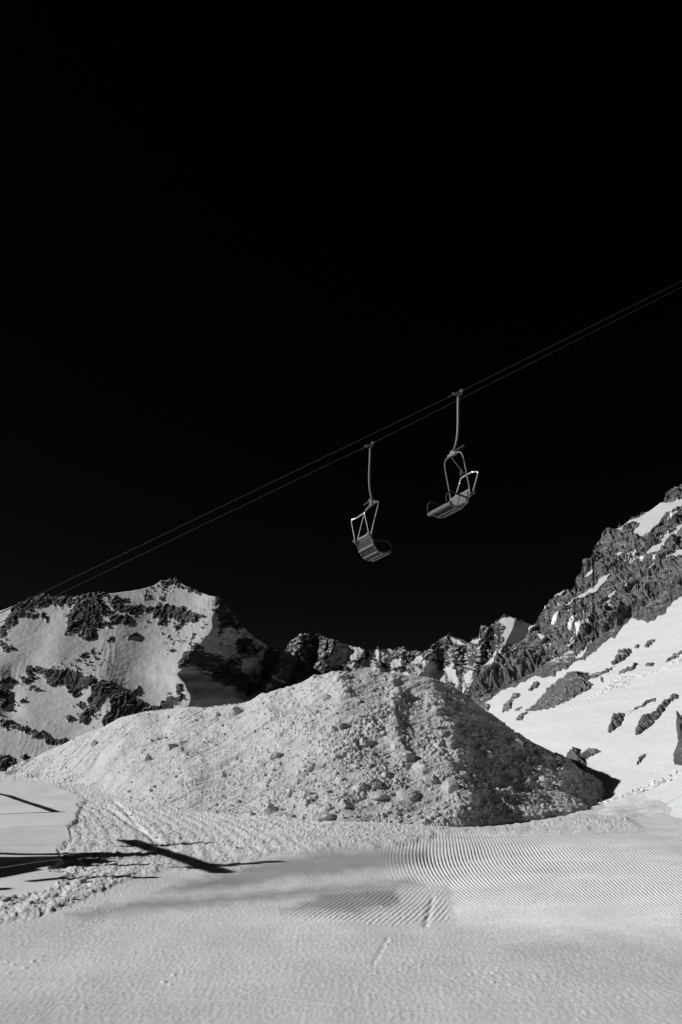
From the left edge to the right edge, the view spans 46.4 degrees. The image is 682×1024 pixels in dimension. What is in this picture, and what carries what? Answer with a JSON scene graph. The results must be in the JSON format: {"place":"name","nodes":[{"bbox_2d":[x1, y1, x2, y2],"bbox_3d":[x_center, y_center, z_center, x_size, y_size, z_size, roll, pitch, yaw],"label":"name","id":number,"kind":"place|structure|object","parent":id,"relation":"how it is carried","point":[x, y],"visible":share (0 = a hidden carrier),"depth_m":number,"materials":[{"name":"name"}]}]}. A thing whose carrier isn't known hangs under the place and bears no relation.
{"place":"outdoors","nodes":[
{"label":"outdoors","id":0,"kind":"place"},
{"bbox_2d":[0,577,322,771],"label":"snowy mountain","id":1,"kind":"structure","parent":0,"point":[71,667],"depth_m":321.96,"materials":[{"name":"white snow"}]},
{"bbox_2d":[0,771,681,1023],"bbox_3d":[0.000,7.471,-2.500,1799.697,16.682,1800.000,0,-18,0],"label":"snow ground","id":2,"kind":"structure","parent":0,"point":[537,921],"depth_m":9.03,"materials":[{"name":"white snow"}]},
{"bbox_2d":[1,896,12,901],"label":"snow block","id":3,"kind":"object","parent":2,"relation":"on","point":[4,898],"depth_m":9.74,"materials":[{"name":"white snow"}]},
{"bbox_2d":[78,876,86,881],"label":"snow block","id":4,"kind":"object","parent":2,"relation":"on","point":[83,879],"depth_m":10.91,"materials":[{"name":"white snow"}]},
{"bbox_2d":[262,804,277,814],"bbox_3d":[-1.692,7.126,19.020,0.397,0.310,0.358,0,-18,0],"label":"snow block","id":5,"kind":"object","parent":2,"relation":"on","point":[268,809],"depth_m":18.88,"materials":[{"name":"white snow"}]},
{"bbox_2d":[5,671,604,826],"bbox_3d":[-1.474,9.148,31.895,17.649,5.148,28.393,13,-22,-33],"label":"snow heap","id":6,"kind":"object","parent":2,"relation":"on","point":[133,744],"visible":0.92,"depth_m":22.33,"materials":[{"name":"white snow"}]},
{"bbox_2d":[90,740,97,747],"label":"snow block","id":7,"kind":"object","parent":6,"relation":"on","point":[93,743],"depth_m":30.64,"materials":[{"name":"white snow"}]},
{"bbox_2d":[144,753,151,760],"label":"snow block","id":8,"kind":"object","parent":6,"relation":"on","point":[148,757],"depth_m":25.25,"materials":[{"name":"white snow"}]},
{"bbox_2d":[165,743,176,753],"bbox_3d":[-5.398,7.559,25.345,0.357,0.399,0.357,15,-23,-37],"label":"snow block","id":9,"kind":"object","parent":6,"relation":"on","point":[169,748],"depth_m":25.25,"materials":[{"name":"white snow"}]},
{"bbox_2d":[229,706,240,716],"bbox_3d":[-3.479,6.704,26.287,0.369,0.563,0.375,-7,-20,21],"label":"snow block","id":10,"kind":"object","parent":6,"relation":"on","point":[234,711],"depth_m":26.20,"materials":[{"name":"white snow"}]},
{"bbox_2d":[269,751,280,758],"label":"snow block","id":11,"kind":"object","parent":6,"relation":"on","point":[274,755],"depth_m":21.64,"materials":[{"name":"white snow"}]},
{"bbox_2d":[283,813,294,817],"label":"snow block","id":12,"kind":"object","parent":6,"relation":"on","point":[286,815],"depth_m":18.35,"materials":[{"name":"white snow"}]},
{"bbox_2d":[296,771,306,779],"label":"snow block","id":13,"kind":"object","parent":6,"relation":"on","point":[302,775],"depth_m":20.02,"materials":[{"name":"white snow"}]},
{"bbox_2d":[5,671,606,825],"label":"snow crumbs","id":14,"kind":"object","parent":6,"relation":"on","point":[437,790],"visible":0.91,"depth_m":20.97,"materials":[{"name":"white snow"}]},
{"bbox_2d":[302,789,311,798],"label":"snow block","id":15,"kind":"object","parent":6,"relation":"on","point":[306,793],"depth_m":18.96,"materials":[{"name":"white snow"}]},
{"bbox_2d":[315,763,324,770],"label":"snow block","id":16,"kind":"object","parent":6,"relation":"on","point":[319,766],"depth_m":20.09,"materials":[{"name":"white snow"}]},
{"bbox_2d":[309,812,336,821],"bbox_3d":[-0.336,6.909,17.866,0.665,0.353,0.598,-9,-20,25],"label":"snow block","id":17,"kind":"object","parent":6,"relation":"on","point":[321,817],"depth_m":17.72,"materials":[{"name":"white snow"}]},
{"bbox_2d":[321,694,330,700],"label":"snow block","id":18,"kind":"object","parent":6,"relation":"on","point":[325,697],"depth_m":23.76,"materials":[{"name":"white snow"}]},
{"bbox_2d":[332,720,342,729],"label":"snow block","id":19,"kind":"object","parent":6,"relation":"on","point":[339,725],"depth_m":21.79,"materials":[{"name":"white snow"}]},
{"bbox_2d":[338,798,349,808],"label":"snow block","id":20,"kind":"object","parent":6,"relation":"on","point":[343,803],"depth_m":18.09,"materials":[{"name":"white snow"}]},
{"bbox_2d":[351,698,360,702],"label":"snow block","id":21,"kind":"object","parent":6,"relation":"on","point":[355,700],"depth_m":23.03,"materials":[{"name":"white snow"}]},
{"bbox_2d":[358,737,373,746],"bbox_3d":[0.656,6.132,21.009,0.434,0.401,0.419,-7,-20,20],"label":"snow block","id":22,"kind":"object","parent":6,"relation":"on","point":[365,741],"depth_m":20.93,"materials":[{"name":"white snow"}]},
{"bbox_2d":[367,791,387,800],"bbox_3d":[0.885,6.632,18.470,0.454,0.286,0.412,-16,-24,39],"label":"snow block","id":23,"kind":"object","parent":6,"relation":"on","point":[374,796],"depth_m":18.39,"materials":[{"name":"white snow"}]},
{"bbox_2d":[392,686,400,694],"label":"snow block","id":24,"kind":"object","parent":6,"relation":"on","point":[396,690],"depth_m":23.49,"materials":[{"name":"white snow"}]},
{"bbox_2d":[402,751,414,759],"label":"snow block","id":25,"kind":"object","parent":6,"relation":"on","point":[408,755],"depth_m":20.26,"materials":[{"name":"white snow"}]},
{"bbox_2d":[441,779,459,794],"bbox_3d":[2.560,6.480,18.626,0.419,0.448,0.365,0,-18,0],"label":"snow block","id":26,"kind":"object","parent":6,"relation":"on","point":[449,786],"depth_m":18.52,"materials":[{"name":"white snow"}]},
{"bbox_2d":[450,791,460,799],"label":"snow block","id":27,"kind":"object","parent":6,"relation":"on","point":[455,795],"depth_m":18.29,"materials":[{"name":"white snow"}]},
{"bbox_2d":[459,771,468,778],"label":"snow block","id":28,"kind":"object","parent":6,"relation":"on","point":[463,774],"depth_m":19.45,"materials":[{"name":"white snow"}]},
{"bbox_2d":[483,750,492,759],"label":"snow block","id":29,"kind":"object","parent":6,"relation":"on","point":[488,754],"depth_m":21.62,"materials":[{"name":"white snow"}]},
{"bbox_2d":[492,787,500,792],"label":"snow block","id":30,"kind":"object","parent":6,"relation":"on","point":[497,790],"depth_m":19.54,"materials":[{"name":"white snow"}]},
{"bbox_2d":[508,739,522,749],"bbox_3d":[5.081,6.827,23.381,0.565,0.338,0.515,0,-18,0],"label":"snow block","id":31,"kind":"object","parent":6,"relation":"on","point":[518,743],"depth_m":23.19,"materials":[{"name":"white snow"}]},
{"bbox_2d":[523,756,528,762],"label":"snow block","id":32,"kind":"object","parent":6,"relation":"on","point":[526,758],"depth_m":22.71,"materials":[{"name":"white snow"}]},
{"bbox_2d":[537,776,548,783],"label":"snow block","id":33,"kind":"object","parent":6,"relation":"on","point":[543,779],"depth_m":21.43,"materials":[{"name":"white snow"}]},
{"bbox_2d":[552,755,560,759],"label":"snow block","id":34,"kind":"object","parent":6,"relation":"on","point":[556,757],"depth_m":24.08,"materials":[{"name":"white snow"}]},
{"bbox_2d":[0,782,611,918],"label":"snow crumbs","id":35,"kind":"object","parent":2,"relation":"on","point":[65,883],"visible":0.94,"depth_m":15.61,"materials":[{"name":"white snow"}]},
{"bbox_2d":[598,770,681,818],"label":"snow bank","id":36,"kind":"structure","parent":2,"relation":"on","point":[634,805],"depth_m":20.11,"materials":[{"name":"white snow"}]},
{"bbox_2d":[595,767,681,802],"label":"snow crumbs","id":37,"kind":"object","parent":36,"relation":"on","point":[655,783],"visible":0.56,"depth_m":22.06,"materials":[{"name":"white snow"}]},
{"bbox_3d":[-9.489,3.786,12.748,3.378,4.467,4.813,0,-19,0],"label":"lift tower","id":38,"kind":"object","parent":2,"relation":"on","visible":0},
{"bbox_2d":[0,281,680,612],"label":"haul rope","id":39,"kind":"object","parent":38,"relation":"attached to","point":[296,470],"visible":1,"depth_m":19.39,"materials":[{"name":"metal"}]},
{"bbox_2d":[427,389,477,517],"bbox_3d":[3.034,-1.679,21.349,0.990,3.746,1.056,14,-22,-23],"label":"lift chair","id":40,"kind":"object","parent":39,"relation":"hanging from","point":[443,510],"visible":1,"depth_m":20.90,"materials":[{"name":"grey metal"}]},
{"bbox_2d":[0,287,680,622],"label":"haul rope","id":41,"kind":"object","parent":38,"relation":"attached to","point":[315,470],"visible":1,"depth_m":22.86,"materials":[{"name":"metal"}]},
{"bbox_2d":[351,441,391,561],"bbox_3d":[0.905,-0.427,23.663,0.904,3.648,1.037,11,-21,-24],"label":"lift chair","id":42,"kind":"object","parent":41,"relation":"hanging from","point":[372,554],"visible":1,"depth_m":23.26,"materials":[{"name":"metal"}]},
{"bbox_2d":[0,0,681,652],"label":"sky","id":43,"kind":"structure","parent":0,"point":[243,243],"materials":[{"name":"black"}]},
{"bbox_2d":[285,614,532,694],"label":"rocky ridge","id":44,"kind":"structure","parent":0,"point":[450,660],"depth_m":448.84,"materials":[{"name":"grey stone"}]},
{"bbox_2d":[466,484,681,818],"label":"mountain slope","id":45,"kind":"structure","parent":0,"point":[626,592],"depth_m":71.55,"materials":[{"name":"white snow"}]},
{"bbox_2d":[479,703,489,710],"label":"rock outcrop","id":46,"kind":"object","parent":45,"relation":"on","point":[485,706],"visible":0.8,"depth_m":64.62,"materials":[{"name":"grey stone"}]},
{"bbox_2d":[502,692,520,712],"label":"rock outcrop","id":47,"kind":"object","parent":45,"relation":"on","point":[507,705],"visible":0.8,"depth_m":59.55,"materials":[{"name":"grey stone"}]},
{"bbox_2d":[528,681,538,690],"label":"rock outcrop","id":48,"kind":"object","parent":45,"relation":"on","point":[534,685],"visible":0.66,"depth_m":64.85,"materials":[{"name":"grey stone"}]},
{"bbox_2d":[516,665,613,720],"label":"rock outcrop","id":49,"kind":"object","parent":45,"relation":"on","point":[568,686],"visible":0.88,"depth_m":50.05,"materials":[{"name":"grey stone"}]},
{"bbox_2d":[566,746,600,768],"bbox_3d":[9.233,9.427,30.141,1.316,1.178,4.647,-2,-19,7],"label":"rock outcrop","id":50,"kind":"object","parent":45,"relation":"on","point":[575,757],"visible":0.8,"depth_m":29.66,"materials":[{"name":"grey stone"}]},
{"bbox_2d":[531,652,681,739],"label":"avalanche debris","id":51,"kind":"object","parent":45,"relation":"on","point":[620,682],"visible":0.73,"depth_m":44.49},
{"bbox_2d":[611,648,631,664],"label":"rock outcrop","id":52,"kind":"object","parent":45,"relation":"on","point":[621,655],"visible":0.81,"depth_m":58.35,"materials":[{"name":"grey stone"}]},
{"bbox_2d":[618,662,638,674],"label":"rock outcrop","id":53,"kind":"object","parent":45,"relation":"on","point":[632,668],"visible":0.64,"depth_m":49.44,"materials":[{"name":"grey stone"}]},
{"bbox_2d":[608,698,655,732],"bbox_3d":[12.171,8.933,34.324,4.881,2.026,2.030,15,-23,-37],"label":"rock outcrop","id":54,"kind":"object","parent":45,"relation":"on","point":[616,721],"visible":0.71,"depth_m":33.63,"materials":[{"name":"grey stone"}]},
{"bbox_2d":[637,753,646,764],"bbox_3d":[9.819,8.150,25.845,0.370,0.646,1.277,-11,-22,31],"label":"rock outcrop","id":55,"kind":"object","parent":45,"relation":"on","point":[641,757],"visible":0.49,"depth_m":25.84,"materials":[{"name":"grey stone"}]},
{"bbox_2d":[644,639,654,647],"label":"rock outcrop","id":56,"kind":"object","parent":45,"relation":"on","point":[648,643],"visible":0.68,"depth_m":59.46,"materials":[{"name":"grey stone"}]},
{"bbox_2d":[635,693,677,734],"bbox_3d":[12.755,8.241,32.009,1.101,2.238,6.004,-16,-24,39],"label":"rock outcrop","id":57,"kind":"object","parent":45,"relation":"on","point":[646,721],"visible":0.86,"depth_m":31.10,"materials":[{"name":"grey stone"}]},
{"bbox_2d":[665,650,681,662],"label":"rock outcrop","id":58,"kind":"object","parent":45,"relation":"on","point":[674,655],"visible":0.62,"depth_m":46.11,"materials":[{"name":"grey stone"}]},
{"bbox_2d":[673,711,681,765],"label":"rock outcrop","id":59,"kind":"object","parent":45,"relation":"on","point":[677,756],"visible":1,"depth_m":24.10,"materials":[{"name":"grey stone"}]}
]}

